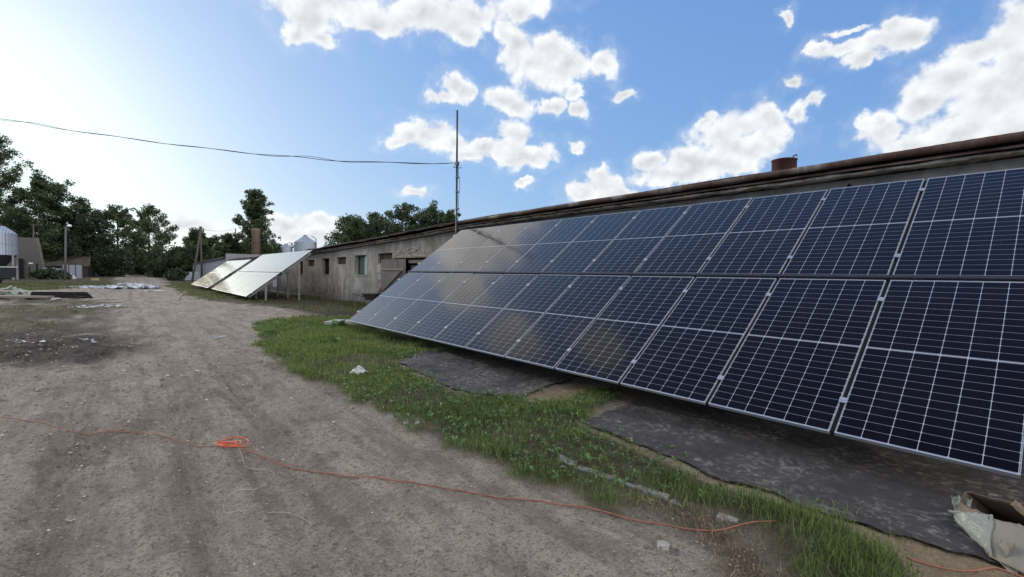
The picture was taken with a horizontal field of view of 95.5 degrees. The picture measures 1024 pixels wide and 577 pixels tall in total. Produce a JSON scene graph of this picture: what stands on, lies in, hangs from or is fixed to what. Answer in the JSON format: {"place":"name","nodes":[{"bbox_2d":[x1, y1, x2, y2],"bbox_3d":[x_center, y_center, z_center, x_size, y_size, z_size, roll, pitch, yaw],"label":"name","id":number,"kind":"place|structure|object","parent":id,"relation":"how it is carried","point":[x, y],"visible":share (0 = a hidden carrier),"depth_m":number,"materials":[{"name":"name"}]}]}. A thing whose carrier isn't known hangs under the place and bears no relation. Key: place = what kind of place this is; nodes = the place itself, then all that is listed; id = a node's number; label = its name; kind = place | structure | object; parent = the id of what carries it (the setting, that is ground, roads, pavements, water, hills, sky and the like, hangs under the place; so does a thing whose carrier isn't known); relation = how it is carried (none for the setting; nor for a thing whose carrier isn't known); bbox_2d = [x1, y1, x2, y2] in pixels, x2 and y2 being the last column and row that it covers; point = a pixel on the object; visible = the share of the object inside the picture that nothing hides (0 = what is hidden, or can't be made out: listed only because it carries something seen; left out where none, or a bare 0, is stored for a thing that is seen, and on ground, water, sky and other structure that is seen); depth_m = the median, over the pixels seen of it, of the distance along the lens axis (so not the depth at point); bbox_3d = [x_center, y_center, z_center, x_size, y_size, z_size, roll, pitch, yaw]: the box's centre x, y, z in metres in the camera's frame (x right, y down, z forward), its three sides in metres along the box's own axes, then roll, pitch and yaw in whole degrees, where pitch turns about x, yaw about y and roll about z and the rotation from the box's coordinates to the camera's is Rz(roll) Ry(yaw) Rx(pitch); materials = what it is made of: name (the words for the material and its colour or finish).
{"place":"outdoors","nodes":[
{"label":"outdoors","id":0,"kind":"place"},
{"bbox_2d":[3,119,450,163],"bbox_3d":[-21.126,-8.355,22.296,39.277,6.479,1.042,1,2,13],"label":"overhead cable","id":1,"kind":"object","parent":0,"point":[237,151],"visible":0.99,"depth_m":20.13,"materials":[{"name":"paint"}]},
{"bbox_2d":[0,274,1023,576],"bbox_3d":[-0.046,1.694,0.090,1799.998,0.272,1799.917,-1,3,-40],"label":"ground","id":2,"kind":"structure","parent":0,"point":[422,512],"depth_m":3.78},
{"bbox_2d":[0,266,16,282],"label":"farm trailer","id":3,"kind":"object","parent":2,"relation":"on","point":[7,271],"visible":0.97,"depth_m":45.84,"materials":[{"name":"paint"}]},
{"bbox_2d":[0,224,18,279],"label":"feed tank","id":4,"kind":"object","parent":2,"relation":"on","point":[8,245],"visible":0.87,"depth_m":59.87,"materials":[{"name":"metal"}]},
{"bbox_2d":[0,286,30,294],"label":"sheet heap","id":5,"kind":"object","parent":2,"relation":"on","point":[11,288],"visible":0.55,"depth_m":28.47,"materials":[{"name":"plastic"}]},
{"bbox_2d":[0,290,54,291],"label":"timber board","id":6,"kind":"object","parent":5,"relation":"on","point":[23,291],"visible":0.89,"depth_m":27.13,"materials":[{"name":"brown wood"}]},
{"bbox_2d":[0,134,33,235],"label":"tree","id":7,"kind":"object","parent":2,"relation":"on","point":[6,180],"visible":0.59,"depth_m":84.53,"materials":[{"name":"green plant"}]},
{"bbox_2d":[3,237,44,278],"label":"gabled hut","id":8,"kind":"object","parent":2,"relation":"on","point":[30,256],"visible":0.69,"depth_m":66.85,"materials":[{"name":"grey"}]},
{"bbox_2d":[18,258,23,278],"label":"doorway","id":9,"kind":"structure","parent":8,"relation":"in","point":[21,262],"depth_m":66.50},
{"bbox_2d":[0,295,54,297],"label":"timber stack","id":10,"kind":"object","parent":2,"relation":"on","point":[13,296],"visible":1,"depth_m":24.49,"materials":[{"name":"grey wood"}]},
{"bbox_2d":[16,216,54,241],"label":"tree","id":11,"kind":"object","parent":2,"relation":"on","point":[39,232],"visible":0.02,"depth_m":96.86,"materials":[{"name":"green plant"}]},
{"bbox_2d":[0,168,98,261],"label":"tree","id":12,"kind":"object","parent":2,"relation":"on","point":[44,195],"visible":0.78,"depth_m":83.86,"materials":[{"name":"green plant"}]},
{"bbox_2d":[26,266,72,278],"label":"bush","id":13,"kind":"object","parent":2,"relation":"on","point":[48,272],"visible":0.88,"depth_m":64.67,"materials":[{"name":"green plant"}]},
{"bbox_2d":[30,291,92,298],"bbox_3d":[-24.976,0.347,25.808,2.726,0.366,0.880,1,2,0],"label":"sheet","id":14,"kind":"object","parent":2,"relation":"on","point":[70,294],"visible":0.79,"depth_m":25.37,"materials":[{"name":"black plastic"}]},
{"bbox_2d":[64,224,71,279],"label":"lamp pole","id":15,"kind":"object","parent":2,"relation":"on","point":[65,255],"visible":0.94,"depth_m":61.91,"materials":[{"name":"concrete"}]},
{"bbox_2d":[44,256,95,276],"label":"barn","id":16,"kind":"structure","parent":2,"relation":"on","point":[88,271],"depth_m":84.90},
{"bbox_2d":[62,264,82,277],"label":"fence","id":17,"kind":"object","parent":2,"relation":"on","point":[75,270],"visible":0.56,"depth_m":73.89,"materials":[{"name":"white metal"}]},
{"bbox_2d":[46,229,99,254],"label":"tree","id":18,"kind":"object","parent":2,"relation":"on","point":[83,245],"visible":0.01,"depth_m":95.46,"materials":[{"name":"green plant"}]},
{"bbox_2d":[35,195,130,266],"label":"tree","id":19,"kind":"object","parent":2,"relation":"on","point":[79,221],"visible":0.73,"depth_m":89.09,"materials":[{"name":"green plant"}]},
{"bbox_2d":[15,283,163,342],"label":"white rubble","id":20,"kind":"object","parent":2,"relation":"on","point":[138,285],"visible":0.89,"depth_m":40.65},
{"bbox_2d":[2,416,216,446],"bbox_3d":[-5.393,1.456,5.082,5.238,0.063,0.105,1,2,14],"label":"orange rope","id":21,"kind":"object","parent":2,"relation":"on","point":[110,431],"visible":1,"depth_m":4.75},
{"bbox_2d":[90,246,138,276],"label":"bush","id":22,"kind":"object","parent":2,"relation":"on","point":[115,262],"visible":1,"depth_m":88.89,"materials":[{"name":"green plant"}]},
{"bbox_2d":[97,204,142,257],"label":"tree","id":23,"kind":"object","parent":2,"relation":"on","point":[114,214],"visible":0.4,"depth_m":97.00,"materials":[{"name":"green plant"}]},
{"bbox_2d":[88,286,154,288],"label":"puddle","id":24,"kind":"object","parent":2,"relation":"on","point":[122,288],"visible":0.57,"depth_m":38.41,"materials":[{"name":"grey liquid"}]},
{"bbox_2d":[127,250,153,274],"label":"bush","id":25,"kind":"object","parent":2,"relation":"on","point":[139,270],"visible":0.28,"depth_m":116.32,"materials":[{"name":"green plant"}]},
{"bbox_2d":[116,203,178,273],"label":"tree","id":26,"kind":"object","parent":2,"relation":"on","point":[146,225],"visible":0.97,"depth_m":96.46,"materials":[{"name":"green plant"}]},
{"bbox_2d":[144,257,168,276],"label":"bush","id":27,"kind":"object","parent":2,"relation":"on","point":[157,268],"visible":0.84,"depth_m":88.97,"materials":[{"name":"green plant"}]},
{"bbox_2d":[154,246,192,271],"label":"bush","id":28,"kind":"object","parent":2,"relation":"on","point":[171,261],"visible":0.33,"depth_m":89.93,"materials":[{"name":"green plant"}]},
{"bbox_2d":[163,268,188,280],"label":"bush","id":29,"kind":"object","parent":2,"relation":"on","point":[175,274],"visible":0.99,"depth_m":65.40,"materials":[{"name":"green plant"}]},
{"bbox_2d":[168,271,199,279],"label":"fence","id":30,"kind":"object","parent":2,"relation":"on","point":[196,276],"visible":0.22,"depth_m":69.91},
{"bbox_2d":[0,282,368,330],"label":"distant grass","id":31,"kind":"structure","parent":2,"relation":"on","point":[62,285],"depth_m":28.35,"materials":[{"name":"green plant"}]},
{"bbox_2d":[191,228,202,280],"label":"utility pole","id":32,"kind":"object","parent":2,"relation":"on","point":[200,242],"visible":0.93,"depth_m":65.75,"materials":[{"name":"grey wood"}]},
{"bbox_2d":[174,226,224,268],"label":"tree","id":33,"kind":"object","parent":2,"relation":"on","point":[190,241],"visible":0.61,"depth_m":83.88,"materials":[{"name":"green plant"}]},
{"bbox_2d":[121,240,293,273],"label":"wood","id":34,"kind":"object","parent":2,"relation":"on","point":[183,247],"depth_m":133.03,"materials":[{"name":"green plant"}]},
{"bbox_2d":[192,260,250,288],"bbox_3d":[-24.912,-1.106,39.567,2.927,2.652,10.820,-1,3,-40],"label":"solar array","id":35,"kind":"object","parent":2,"relation":"on","point":[216,275],"visible":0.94,"depth_m":38.29,"materials":[{"name":"glass"}]},
{"bbox_2d":[193,254,261,281],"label":"grey building","id":36,"kind":"structure","parent":2,"relation":"on","point":[210,265],"depth_m":56.82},
{"bbox_2d":[213,232,248,257],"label":"tree","id":37,"kind":"object","parent":2,"relation":"on","point":[227,239],"visible":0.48,"depth_m":91.01,"materials":[{"name":"green plant"}]},
{"bbox_2d":[214,436,248,446],"bbox_3d":[-2.681,1.484,4.459,0.265,0.052,0.381,-1,3,-40],"label":"rope coil","id":38,"kind":"object","parent":2,"relation":"on","point":[225,444],"visible":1,"depth_m":4.45,"materials":[{"name":"orange plastic"}]},
{"bbox_2d":[223,358,273,514],"bbox_3d":[-3.662,1.405,6.779,0.327,0.072,8.095,0,2,-27],"label":"white string","id":39,"kind":"object","parent":2,"relation":"on","point":[246,467],"visible":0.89,"depth_m":3.71,"materials":[{"name":"white fabric"}]},
{"bbox_2d":[220,188,281,256],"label":"tree","id":40,"kind":"object","parent":2,"relation":"on","point":[254,204],"visible":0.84,"depth_m":90.56,"materials":[{"name":"green plant"}]},
{"bbox_2d":[251,228,259,254],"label":"brick chimney","id":41,"kind":"object","parent":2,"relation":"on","point":[255,240],"visible":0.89,"depth_m":59.57,"materials":[{"name":"brick"}]},
{"bbox_2d":[242,238,271,254],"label":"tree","id":42,"kind":"object","parent":2,"relation":"on","point":[262,245],"visible":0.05,"depth_m":99.27,"materials":[{"name":"green plant"}]},
{"bbox_2d":[212,250,312,300],"bbox_3d":[-16.233,-0.836,29.541,3.330,3.002,11.942,-1,3,-40],"label":"solar array","id":43,"kind":"object","parent":2,"relation":"on","point":[253,276],"visible":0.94,"depth_m":27.79,"materials":[{"name":"glass"}]},
{"bbox_2d":[281,243,291,252],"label":"grain silo","id":44,"kind":"object","parent":2,"relation":"on","point":[285,248],"visible":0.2,"depth_m":108.77,"materials":[{"name":"paint"}]},
{"bbox_2d":[293,235,316,251],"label":"grain silo","id":45,"kind":"object","parent":2,"relation":"on","point":[304,242],"visible":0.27,"depth_m":86.31,"materials":[{"name":"paint"}]},
{"bbox_2d":[330,337,342,342],"bbox_3d":[-4.015,1.198,10.650,0.342,0.185,0.355,1,2,-3],"label":"leafy weed","id":46,"kind":"object","parent":2,"relation":"on","point":[335,339],"visible":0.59,"depth_m":10.56,"materials":[{"name":"green plant"}]},
{"bbox_2d":[328,319,347,326],"bbox_3d":[-5.117,1.029,13.712,0.577,0.217,0.584,0,2,-6],"label":"leafy weed","id":47,"kind":"object","parent":2,"relation":"on","point":[341,323],"visible":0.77,"depth_m":13.66,"materials":[{"name":"green plant"}]},
{"bbox_2d":[324,319,357,324],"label":"concrete slab","id":48,"kind":"structure","parent":2,"relation":"on","point":[329,322],"depth_m":13.96,"materials":[{"name":"grey concrete"}]},
{"bbox_2d":[324,213,375,245],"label":"tree","id":49,"kind":"object","parent":2,"relation":"on","point":[351,226],"visible":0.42,"depth_m":70.15,"materials":[{"name":"green plant"}]},
{"bbox_2d":[350,365,367,373],"bbox_3d":[-2.416,1.269,7.340,0.316,0.134,0.235,-1,2,-32],"label":"crumpled film","id":50,"kind":"object","parent":2,"relation":"on","point":[359,369],"visible":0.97,"depth_m":7.29,"materials":[{"name":"white plastic"}]},
{"bbox_2d":[353,293,380,305],"bbox_3d":[-6.546,0.550,21.698,1.605,0.641,0.600,1,2,20],"label":"wheelbarrow","id":51,"kind":"object","parent":2,"relation":"on","point":[370,296],"visible":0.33,"depth_m":21.46,"materials":[{"name":"metal"}]},
{"bbox_2d":[361,211,399,237],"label":"tree","id":52,"kind":"object","parent":2,"relation":"on","point":[377,216],"visible":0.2,"depth_m":72.95,"materials":[{"name":"green plant"}]},
{"bbox_2d":[369,202,425,234],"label":"tree","id":53,"kind":"object","parent":2,"relation":"on","point":[388,227],"visible":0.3,"depth_m":69.36,"materials":[{"name":"green plant"}]},
{"bbox_2d":[403,199,453,231],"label":"tree","id":54,"kind":"object","parent":2,"relation":"on","point":[432,217],"visible":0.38,"depth_m":68.24,"materials":[{"name":"green plant"}]},
{"bbox_2d":[263,327,637,470],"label":"white flowers","id":55,"kind":"object","parent":2,"relation":"on","point":[415,350],"visible":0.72,"depth_m":8.76,"materials":[{"name":"white plant"}]},
{"bbox_2d":[447,208,460,222],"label":"tree","id":56,"kind":"object","parent":2,"relation":"on","point":[449,211],"visible":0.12,"depth_m":69.06,"materials":[{"name":"green plant"}]},
{"bbox_2d":[453,110,460,289],"bbox_3d":[-1.942,-2.561,16.405,0.320,7.350,0.140,-1,3,-40],"label":"steel mast","id":57,"kind":"object","parent":2,"relation":"on","point":[457,195],"visible":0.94,"depth_m":16.33,"materials":[{"name":"metal"}]},
{"bbox_2d":[0,317,962,576],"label":"pebbles","id":58,"kind":"object","parent":2,"relation":"on","point":[260,453],"visible":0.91,"depth_m":4.26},
{"bbox_2d":[399,345,579,396],"bbox_3d":[-0.403,1.345,8.828,3.861,0.130,4.283,2,2,35],"label":"ground membrane","id":59,"kind":"object","parent":2,"relation":"on","point":[467,370],"visible":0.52,"depth_m":7.78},
{"bbox_2d":[239,448,776,530],"bbox_3d":[-0.409,1.564,3.624,4.480,0.109,0.215,1,2,16],"label":"orange rope","id":60,"kind":"object","parent":2,"relation":"on","point":[518,498],"visible":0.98,"depth_m":3.42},
{"bbox_2d":[252,321,821,502],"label":"weeds","id":61,"kind":"object","parent":2,"relation":"on","point":[588,456],"visible":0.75,"depth_m":5.11,"materials":[{"name":"green plant"}]},
{"bbox_2d":[547,448,576,465],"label":"kerb block","id":62,"kind":"structure","parent":2,"relation":"on","point":[564,458],"depth_m":4.14,"materials":[{"name":"grey concrete"}]},
{"bbox_2d":[248,315,929,576],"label":"grass","id":63,"kind":"structure","parent":2,"relation":"on","point":[345,332],"depth_m":5.19,"materials":[{"name":"green plant"}]},
{"bbox_2d":[574,465,615,480],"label":"kerb block","id":64,"kind":"structure","parent":2,"relation":"on","point":[610,478],"depth_m":3.89,"materials":[{"name":"grey concrete"}]},
{"bbox_2d":[229,131,1023,373],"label":"long barn","id":65,"kind":"structure","parent":2,"relation":"on","point":[344,271],"depth_m":11.04,"materials":[{"name":"paint"}]},
{"bbox_2d":[273,275,276,286],"bbox_3d":[-18.867,-0.724,37.005,0.020,1.150,1.200,-1,3,-40],"label":"white board","id":66,"kind":"object","parent":65,"relation":"attached to","point":[275,283],"visible":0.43,"depth_m":36.82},
{"bbox_2d":[324,258,328,275],"bbox_3d":[-11.372,-1.336,28.674,0.330,1.075,1.500,-1,3,-40],"label":"window","id":67,"kind":"structure","parent":65,"relation":"in","point":[326,260],"depth_m":29.07,"materials":[{"name":"glass"}]},
{"bbox_2d":[339,257,345,263],"bbox_3d":[-9.598,-1.587,26.593,0.080,0.450,1.490,-1,3,-40],"label":"bricked up window","id":68,"kind":"structure","parent":65,"relation":"in","point":[342,260],"depth_m":26.67,"materials":[{"name":"red brick"}]},
{"bbox_2d":[354,255,366,275],"bbox_3d":[-7.837,-1.216,24.462,0.330,1.105,1.700,-1,3,-40],"label":"window","id":69,"kind":"structure","parent":65,"relation":"in","point":[362,259],"depth_m":24.82,"materials":[{"name":"glass"}]},
{"bbox_2d":[380,253,391,262],"bbox_3d":[-5.918,-1.445,22.209,0.080,0.510,1.640,-1,3,-40],"label":"bricked up window","id":70,"kind":"structure","parent":65,"relation":"in","point":[383,256],"depth_m":22.33,"materials":[{"name":"red brick"}]},
{"bbox_2d":[380,259,405,290],"bbox_3d":[-5.492,-0.263,21.312,0.103,2.177,2.492,-1,3,-40],"label":"plank door","id":71,"kind":"structure","parent":65,"relation":"in","point":[392,270],"depth_m":21.40,"materials":[{"name":"grey wood"}]},
{"bbox_2d":[406,258,424,273],"bbox_3d":[-4.293,-0.177,20.494,0.030,2.350,2.940,-1,3,-40],"label":"doorway","id":72,"kind":"structure","parent":65,"relation":"in","point":[408,265],"depth_m":20.73,"materials":[{"name":"black"}]},
{"bbox_2d":[619,480,669,500],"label":"kerb block","id":73,"kind":"structure","parent":2,"relation":"on","point":[654,493],"depth_m":3.60,"materials":[{"name":"grey concrete"}]},
{"bbox_2d":[657,540,669,553],"bbox_3d":[0.938,1.615,2.884,0.075,0.055,0.122,6,-2,16],"label":"stone block","id":74,"kind":"object","parent":2,"relation":"on","point":[663,546],"depth_m":2.87,"materials":[{"name":"grey stone"}]},
{"bbox_2d":[440,399,900,576],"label":"dry stalks","id":75,"kind":"object","parent":2,"relation":"on","point":[735,542],"visible":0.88,"depth_m":3.02,"materials":[{"name":"plant"}]},
{"bbox_2d":[669,499,681,506],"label":"kerb block","id":76,"kind":"structure","parent":2,"relation":"on","point":[676,502],"depth_m":3.45,"materials":[{"name":"grey concrete"}]},
{"bbox_2d":[348,168,1023,478],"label":"solar array","id":77,"kind":"object","parent":2,"relation":"on","point":[937,371],"visible":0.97,"depth_m":5.83,"materials":[{"name":"glass"}]},
{"bbox_2d":[716,513,738,523],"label":"kerb block","id":78,"kind":"structure","parent":2,"relation":"on","point":[733,519],"depth_m":3.17,"materials":[{"name":"grey concrete"}]},
{"bbox_2d":[583,368,1023,564],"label":"ground membrane","id":79,"kind":"object","parent":2,"relation":"on","point":[903,493],"visible":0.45,"depth_m":4.08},
{"bbox_2d":[948,491,1023,574],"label":"torn carton","id":80,"kind":"object","parent":79,"relation":"on","point":[1002,542],"visible":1,"depth_m":2.95,"materials":[{"name":"cardboard"}]},
{"bbox_2d":[906,556,1022,576],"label":"orange rope","id":81,"kind":"object","parent":2,"relation":"on","point":[965,570],"visible":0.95,"depth_m":2.68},
{"bbox_2d":[0,0,1023,251],"label":"sky","id":82,"kind":"structure","parent":0,"point":[557,102],"materials":[{"name":"blue"}]}
]}

